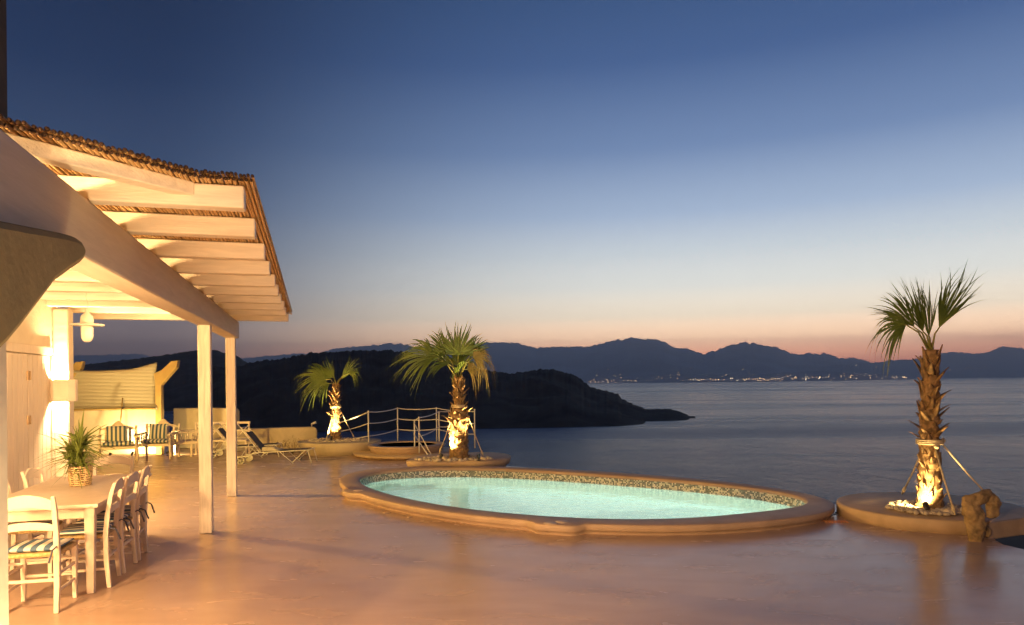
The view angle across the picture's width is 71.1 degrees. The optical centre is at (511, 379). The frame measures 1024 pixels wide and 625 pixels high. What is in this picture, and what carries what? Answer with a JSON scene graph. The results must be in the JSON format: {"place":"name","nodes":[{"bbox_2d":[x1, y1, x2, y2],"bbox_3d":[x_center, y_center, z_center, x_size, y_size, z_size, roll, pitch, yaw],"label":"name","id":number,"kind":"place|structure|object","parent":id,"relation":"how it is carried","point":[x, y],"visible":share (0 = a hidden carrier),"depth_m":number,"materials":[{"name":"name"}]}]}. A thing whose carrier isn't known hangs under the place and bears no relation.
{"place":"outdoors","nodes":[
{"label":"outdoors","id":0,"kind":"place"},
{"bbox_2d":[73,360,179,454],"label":"wall","id":1,"kind":"structure","parent":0,"point":[133,397],"depth_m":19.10,"materials":[{"name":"paint"}]},
{"bbox_2d":[82,350,246,410],"bbox_3d":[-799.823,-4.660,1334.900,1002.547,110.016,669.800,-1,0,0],"label":"hill behind villa","id":2,"kind":"structure","parent":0,"point":[180,387],"depth_m":1297.41,"materials":[{"name":"black plant"}]},
{"bbox_2d":[173,408,239,448],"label":"parapet wall","id":3,"kind":"structure","parent":0,"point":[186,418],"depth_m":20.66,"materials":[{"name":"paint"}]},
{"bbox_2d":[237,427,316,450],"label":"parapet wall","id":4,"kind":"structure","parent":0,"point":[272,435],"depth_m":20.08,"materials":[{"name":"paint"}]},
{"bbox_2d":[75,446,513,491],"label":"deck","id":5,"kind":"structure","parent":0,"point":[322,472],"depth_m":15.94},
{"bbox_2d":[97,421,138,462],"bbox_3d":[-9.506,1.498,17.298,0.880,0.993,0.815,-1,0,-29],"label":"garden armchair","id":6,"kind":"object","parent":5,"relation":"on","point":[133,446],"visible":0.66,"depth_m":17.19,"materials":[{"name":"paint"}]},
{"bbox_2d":[102,441,133,445],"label":"cushion","id":7,"kind":"object","parent":6,"relation":"on","point":[122,443],"visible":0.94,"depth_m":17.09,"materials":[{"name":"fabric"}]},
{"bbox_2d":[106,425,127,441],"bbox_3d":[-9.572,1.321,17.373,0.460,0.420,0.146,-1,-13,-29],"label":"cushion","id":8,"kind":"object","parent":7,"relation":"on","point":[116,433],"visible":0.91,"depth_m":17.32,"materials":[{"name":"fabric"}]},
{"bbox_2d":[134,419,180,459],"bbox_3d":[-8.904,1.492,18.029,0.880,0.993,0.815,-1,0,-7],"label":"garden armchair","id":9,"kind":"object","parent":5,"relation":"on","point":[171,437],"visible":0.67,"depth_m":18.06,"materials":[{"name":"paint"}]},
{"bbox_2d":[140,438,175,442],"bbox_3d":[-8.899,1.530,17.996,0.680,0.106,0.560,-1,0,-7],"label":"cushion","id":10,"kind":"object","parent":9,"relation":"on","point":[161,440],"visible":0.91,"depth_m":17.76,"materials":[{"name":"fabric"}]},
{"bbox_2d":[149,423,168,438],"bbox_3d":[-8.937,1.315,18.122,0.460,0.420,0.146,-1,-13,-7],"label":"cushion","id":11,"kind":"object","parent":10,"relation":"on","point":[156,431],"visible":0.88,"depth_m":18.07,"materials":[{"name":"fabric"}]},
{"bbox_2d":[168,429,198,457],"bbox_3d":[-8.486,1.488,18.720,0.815,0.993,0.880,-1,0,-20],"label":"garden armchair","id":12,"kind":"object","parent":5,"relation":"on","point":[185,441],"visible":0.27,"depth_m":18.41,"materials":[{"name":"paint"}]},
{"bbox_2d":[190,421,249,456],"bbox_3d":[-7.644,1.543,18.817,1.415,0.860,0.482,-1,0,-9],"label":"lattice bench","id":13,"kind":"object","parent":5,"relation":"on","point":[222,439],"visible":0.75,"depth_m":18.93,"materials":[{"name":"paint"}]},
{"bbox_2d":[213,423,283,457],"bbox_3d":[-6.783,1.541,18.352,1.731,0.860,0.629,-1,0,-6],"label":"sun lounger","id":14,"kind":"object","parent":5,"relation":"on","point":[219,452],"visible":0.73,"depth_m":18.20,"materials":[{"name":"white wood"}]},
{"bbox_2d":[237,426,317,463],"bbox_3d":[-5.536,1.530,16.936,1.731,0.860,0.629,-1,0,-2],"label":"sun lounger","id":15,"kind":"object","parent":5,"relation":"on","point":[257,441],"visible":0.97,"depth_m":16.75,"materials":[{"name":"white wood"}]},
{"bbox_2d":[256,446,282,450],"bbox_3d":[-5.719,1.615,16.931,0.560,0.085,0.400,-1,0,0],"label":"crumpled towel","id":16,"kind":"object","parent":15,"relation":"on","point":[269,448],"visible":0.97,"depth_m":16.80,"materials":[{"name":"beige fabric"}]},
{"bbox_2d":[278,436,297,453],"bbox_3d":[-5.802,1.716,18.966,0.898,0.508,0.614,-1,0,0],"label":"dry shrub","id":17,"kind":"object","parent":5,"relation":"on","point":[289,446],"visible":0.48,"depth_m":18.94,"materials":[{"name":"brown plant"}]},
{"bbox_2d":[297,438,380,455],"bbox_3d":[-4.592,1.779,19.102,2.200,0.330,1.900,-1,0,0],"label":"oval planter","id":18,"kind":"object","parent":5,"relation":"on","point":[337,448],"visible":0.7,"depth_m":18.30,"materials":[{"name":"paint"}]},
{"bbox_2d":[294,357,362,440],"bbox_3d":[-4.952,0.495,19.195,1.923,2.364,0.820,-1,0,-11],"label":"fan palm","id":19,"kind":"object","parent":18,"relation":"in","point":[324,374],"visible":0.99,"depth_m":19.18,"materials":[{"name":"green plant"}]},
{"bbox_2d":[308,437,367,441],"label":"pebbles","id":20,"kind":"object","parent":18,"relation":"in","point":[348,439],"visible":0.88,"depth_m":18.89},
{"bbox_2d":[353,441,449,459],"bbox_3d":[-2.703,1.783,18.400,2.720,0.285,2.720,-1,0,0],"label":"round tub","id":21,"kind":"object","parent":5,"relation":"on","point":[397,450],"visible":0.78,"depth_m":17.63,"materials":[{"name":"beige concrete"}]},
{"bbox_2d":[414,411,449,454],"bbox_3d":[-2.000,1.288,17.424,0.861,0.962,4.437,-1,0,5],"label":"gate railing","id":22,"kind":"object","parent":21,"relation":"on","point":[420,435],"visible":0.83,"depth_m":17.57,"materials":[{"name":"white metal"}]},
{"bbox_2d":[341,407,475,447],"bbox_3d":[-3.130,1.308,19.783,4.333,1.044,2.454,-1,0,0],"label":"rope railing","id":23,"kind":"object","parent":5,"relation":"on","point":[397,408],"visible":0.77,"depth_m":19.99,"materials":[{"name":"white fabric"}]},
{"bbox_2d":[406,452,510,466],"bbox_3d":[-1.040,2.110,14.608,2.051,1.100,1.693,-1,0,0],"label":"freeform planter","id":24,"kind":"object","parent":5,"relation":"on","point":[500,460],"visible":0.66,"depth_m":13.87,"materials":[{"name":"beige concrete"}]},
{"bbox_2d":[389,322,495,458],"bbox_3d":[-1.347,0.225,14.247,2.054,2.837,1.152,-1,0,21],"label":"fan palm","id":25,"kind":"object","parent":24,"relation":"in","point":[460,353],"visible":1,"depth_m":14.09,"materials":[{"name":"green plant"}]},
{"bbox_2d":[415,455,492,461],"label":"pebbles","id":26,"kind":"object","parent":24,"relation":"in","point":[446,458],"visible":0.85,"depth_m":13.94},
{"bbox_2d":[212,349,646,431],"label":"headland","id":27,"kind":"structure","parent":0,"point":[266,396],"depth_m":683.87,"materials":[{"name":"black plant"}]},
{"bbox_2d":[6,0,1023,362],"label":"sky","id":28,"kind":"structure","parent":0,"point":[701,176],"materials":[{"name":"blue"}]},
{"bbox_2d":[8,479,1023,624],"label":"terrace deck","id":29,"kind":"structure","parent":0,"point":[264,554],"depth_m":6.42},
{"bbox_2d":[8,481,63,577],"bbox_3d":[-4.413,1.335,6.532,0.486,0.915,0.422,-1,0,-19],"label":"dining chair","id":30,"kind":"object","parent":29,"relation":"on","point":[12,564],"visible":0.09,"depth_m":6.42,"materials":[{"name":"paint"}]},
{"bbox_2d":[8,520,51,524],"bbox_3d":[-4.441,1.333,6.523,0.488,0.119,0.413,-1,0,-19],"label":"seat cushion","id":31,"kind":"object","parent":30,"relation":"on","point":[45,521],"visible":0.12,"depth_m":6.49,"materials":[{"name":"fabric"}]},
{"bbox_2d":[0,0,73,547],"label":"villa","id":32,"kind":"object","parent":29,"relation":"on","point":[39,349],"visible":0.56,"depth_m":8.41,"materials":[{"name":"paint"}]},
{"bbox_2d":[6,352,28,547],"bbox_3d":[-5.335,0.741,7.701,0.043,2.060,0.692,-1,0,-16],"label":"shutter door","id":33,"kind":"structure","parent":32,"relation":"in","point":[16,363],"depth_m":7.74,"materials":[{"name":"paint"}]},
{"bbox_2d":[27,354,50,486],"bbox_3d":[-5.531,0.743,8.392,0.043,2.060,0.697,-1,0,-16],"label":"shutter door","id":34,"kind":"structure","parent":32,"relation":"in","point":[38,366],"depth_m":8.36,"materials":[{"name":"paint"}]},
{"bbox_2d":[50,380,77,401],"bbox_3d":[-5.508,0.132,8.791,0.280,0.270,0.170,-1,0,-16],"label":"wall sconce","id":35,"kind":"object","parent":32,"relation":"attached to","point":[63,390],"depth_m":8.72,"materials":[{"name":"paint"}]},
{"bbox_2d":[8,495,77,613],"bbox_3d":[-3.714,1.328,5.615,0.422,0.915,0.486,-1,0,-13],"label":"dining chair","id":36,"kind":"object","parent":29,"relation":"on","point":[26,502],"visible":0.79,"depth_m":5.48,"materials":[{"name":"paint"}]},
{"bbox_2d":[8,538,73,562],"bbox_3d":[-3.707,1.326,5.587,0.413,0.119,0.488,-1,0,-13],"label":"seat cushion","id":37,"kind":"object","parent":36,"relation":"on","point":[34,545],"visible":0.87,"depth_m":5.53,"materials":[{"name":"fabric"}]},
{"bbox_2d":[0,221,85,624],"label":"plaster column","id":38,"kind":"structure","parent":29,"relation":"on","point":[35,263],"depth_m":2.63,"materials":[{"name":"beige paint"}]},
{"bbox_2d":[20,467,77,561],"bbox_3d":[-4.583,1.336,7.215,0.486,0.915,0.422,-1,0,-13],"label":"dining chair","id":39,"kind":"object","parent":29,"relation":"on","point":[29,473],"visible":0.23,"depth_m":7.08,"materials":[{"name":"paint"}]},
{"bbox_2d":[8,473,151,593],"bbox_3d":[-4.173,1.414,6.840,0.940,0.752,2.100,-1,0,-16],"label":"dining table","id":40,"kind":"object","parent":29,"relation":"on","point":[88,503],"visible":0.7,"depth_m":6.09,"materials":[{"name":"paint"}]},
{"bbox_2d":[67,464,92,486],"bbox_3d":[-4.238,0.938,7.036,0.218,0.196,0.219,-1,0,0],"label":"wicker basket","id":41,"kind":"object","parent":40,"relation":"on","point":[75,479],"visible":0.91,"depth_m":6.96,"materials":[{"name":"beige wicker"}]},
{"bbox_2d":[32,411,119,487],"bbox_3d":[-4.215,0.681,7.038,0.811,0.821,0.743,-1,0,0],"label":"yucca plant","id":42,"kind":"object","parent":41,"relation":"in","point":[73,453],"visible":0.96,"depth_m":6.99,"materials":[{"name":"green plant"}]},
{"bbox_2d":[53,477,125,587],"bbox_3d":[-3.695,1.328,6.289,0.486,0.915,0.422,-1,0,-17],"label":"dining chair","id":43,"kind":"object","parent":29,"relation":"on","point":[118,484],"visible":0.75,"depth_m":6.18,"materials":[{"name":"paint"}]},
{"bbox_2d":[60,519,129,538],"bbox_3d":[-3.667,1.326,6.298,0.488,0.119,0.413,-1,0,-17],"label":"seat cushion","id":44,"kind":"object","parent":43,"relation":"on","point":[73,529],"visible":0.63,"depth_m":6.17,"materials":[{"name":"fabric"}]},
{"bbox_2d":[72,470,141,573],"bbox_3d":[-3.804,1.329,6.755,0.486,0.915,0.422,-1,0,-13],"label":"dining chair","id":45,"kind":"object","parent":29,"relation":"on","point":[133,477],"visible":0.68,"depth_m":6.72,"materials":[{"name":"paint"}]},
{"bbox_2d":[76,510,144,528],"bbox_3d":[-3.775,1.327,6.761,0.488,0.119,0.413,-1,0,-13],"label":"seat cushion","id":46,"kind":"object","parent":45,"relation":"on","point":[100,517],"visible":0.41,"depth_m":6.64,"materials":[{"name":"fabric"}]},
{"bbox_2d":[84,455,132,540],"bbox_3d":[-4.567,1.336,8.135,0.422,0.915,0.486,-1,0,-17],"label":"dining chair","id":47,"kind":"object","parent":29,"relation":"on","point":[117,459],"visible":0.16,"depth_m":8.34,"materials":[{"name":"paint"}]},
{"bbox_2d":[96,465,151,560],"bbox_3d":[-3.921,1.330,7.213,0.486,0.915,0.422,-1,0,-18],"label":"dining chair","id":48,"kind":"object","parent":29,"relation":"on","point":[145,474],"visible":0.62,"depth_m":7.24,"materials":[{"name":"paint"}]},
{"bbox_2d":[98,502,154,518],"bbox_3d":[-3.893,1.328,7.222,0.488,0.119,0.413,-1,0,-18],"label":"seat cushion","id":49,"kind":"object","parent":48,"relation":"on","point":[127,508],"visible":0.34,"depth_m":7.11,"materials":[{"name":"fabric"}]},
{"bbox_2d":[0,114,291,533],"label":"pergola","id":50,"kind":"object","parent":29,"relation":"on","point":[158,238],"visible":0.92,"depth_m":4.57,"materials":[{"name":"white wood"}]},
{"bbox_2d":[69,293,104,341],"bbox_3d":[-4.388,-0.644,7.400,0.320,0.511,0.320,-1,0,-16],"label":"pendant lamp","id":51,"kind":"object","parent":50,"relation":"hanging from","point":[87,324],"visible":1,"depth_m":7.36,"materials":[{"name":"white glass"}]},
{"bbox_2d":[340,466,834,535],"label":"swimming pool","id":52,"kind":"structure","parent":29,"relation":"in","point":[564,502],"depth_m":10.42,"materials":[{"name":"tile"}]},
{"bbox_2d":[836,492,1022,534],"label":"round planter","id":53,"kind":"object","parent":29,"relation":"on","point":[867,508],"visible":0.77,"depth_m":8.45,"materials":[{"name":"beige concrete"}]},
{"bbox_2d":[885,500,961,515],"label":"pebbles","id":54,"kind":"object","parent":53,"relation":"on","point":[908,506],"visible":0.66,"depth_m":8.37,"materials":[{"name":"white gravel"}]},
{"bbox_2d":[922,502,929,514],"bbox_3d":[4.769,1.475,8.252,0.080,0.139,0.105,-1,0,0],"label":"garden spotlight","id":55,"kind":"object","parent":54,"relation":"on","point":[925,505],"visible":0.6,"depth_m":8.23,"materials":[{"name":"black metal"}]},
{"bbox_2d":[866,260,985,514],"bbox_3d":[4.910,0.066,8.613,1.221,3.096,1.184,-1,0,-32],"label":"fan palm","id":56,"kind":"object","parent":53,"relation":"in","point":[930,476],"visible":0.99,"depth_m":8.48,"materials":[{"name":"green plant"}]},
{"bbox_2d":[961,489,1001,541],"bbox_3d":[4.971,1.461,7.597,0.437,0.605,0.178,-1,0,-15],"label":"rock","id":57,"kind":"object","parent":29,"relation":"on","point":[978,529],"visible":0.96,"depth_m":7.54,"materials":[{"name":"brown stone"}]},
{"bbox_2d":[989,508,1023,538],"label":"curved kerb","id":58,"kind":"structure","parent":29,"relation":"on","point":[1010,523],"depth_m":7.89,"materials":[{"name":"beige concrete"}]},
{"bbox_2d":[73,337,972,378],"bbox_3d":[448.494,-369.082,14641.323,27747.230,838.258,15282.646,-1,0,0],"label":"mountain range","id":59,"kind":"structure","parent":0,"point":[631,357],"depth_m":11794.89,"materials":[{"name":"stone"}]},
{"bbox_2d":[164,377,1023,507],"bbox_3d":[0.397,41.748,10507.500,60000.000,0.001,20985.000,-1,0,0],"label":"sea","id":60,"kind":"structure","parent":0,"point":[832,441],"depth_m":500.27,"materials":[{"name":"blue liquid"}]},
{"bbox_2d":[609,399,694,420],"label":"headland tip","id":61,"kind":"object","parent":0,"point":[658,414],"visible":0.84,"depth_m":735.51,"materials":[{"name":"black stone"}]},
{"bbox_2d":[581,370,910,382],"bbox_3d":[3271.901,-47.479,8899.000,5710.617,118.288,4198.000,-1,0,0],"label":"coastal hills","id":62,"kind":"structure","parent":0,"point":[823,375],"depth_m":7505.22,"materials":[{"name":"grey stone"}]},
{"bbox_2d":[596,372,906,380],"bbox_3d":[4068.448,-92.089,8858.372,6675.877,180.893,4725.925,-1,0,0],"label":"town lights","id":63,"kind":"object","parent":62,"relation":"on","point":[777,374],"visible":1,"depth_m":6644.50},
{"bbox_2d":[821,346,1023,377],"bbox_3d":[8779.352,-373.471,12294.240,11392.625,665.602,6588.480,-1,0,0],"label":"mountain range","id":64,"kind":"structure","parent":0,"point":[1003,361],"depth_m":14051.13,"materials":[{"name":"grey stone"}]},
{"bbox_2d":[995,535,1023,548],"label":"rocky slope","id":65,"kind":"structure","parent":0,"point":[1016,541],"depth_m":10.20,"materials":[{"name":"black stone"}]}
]}

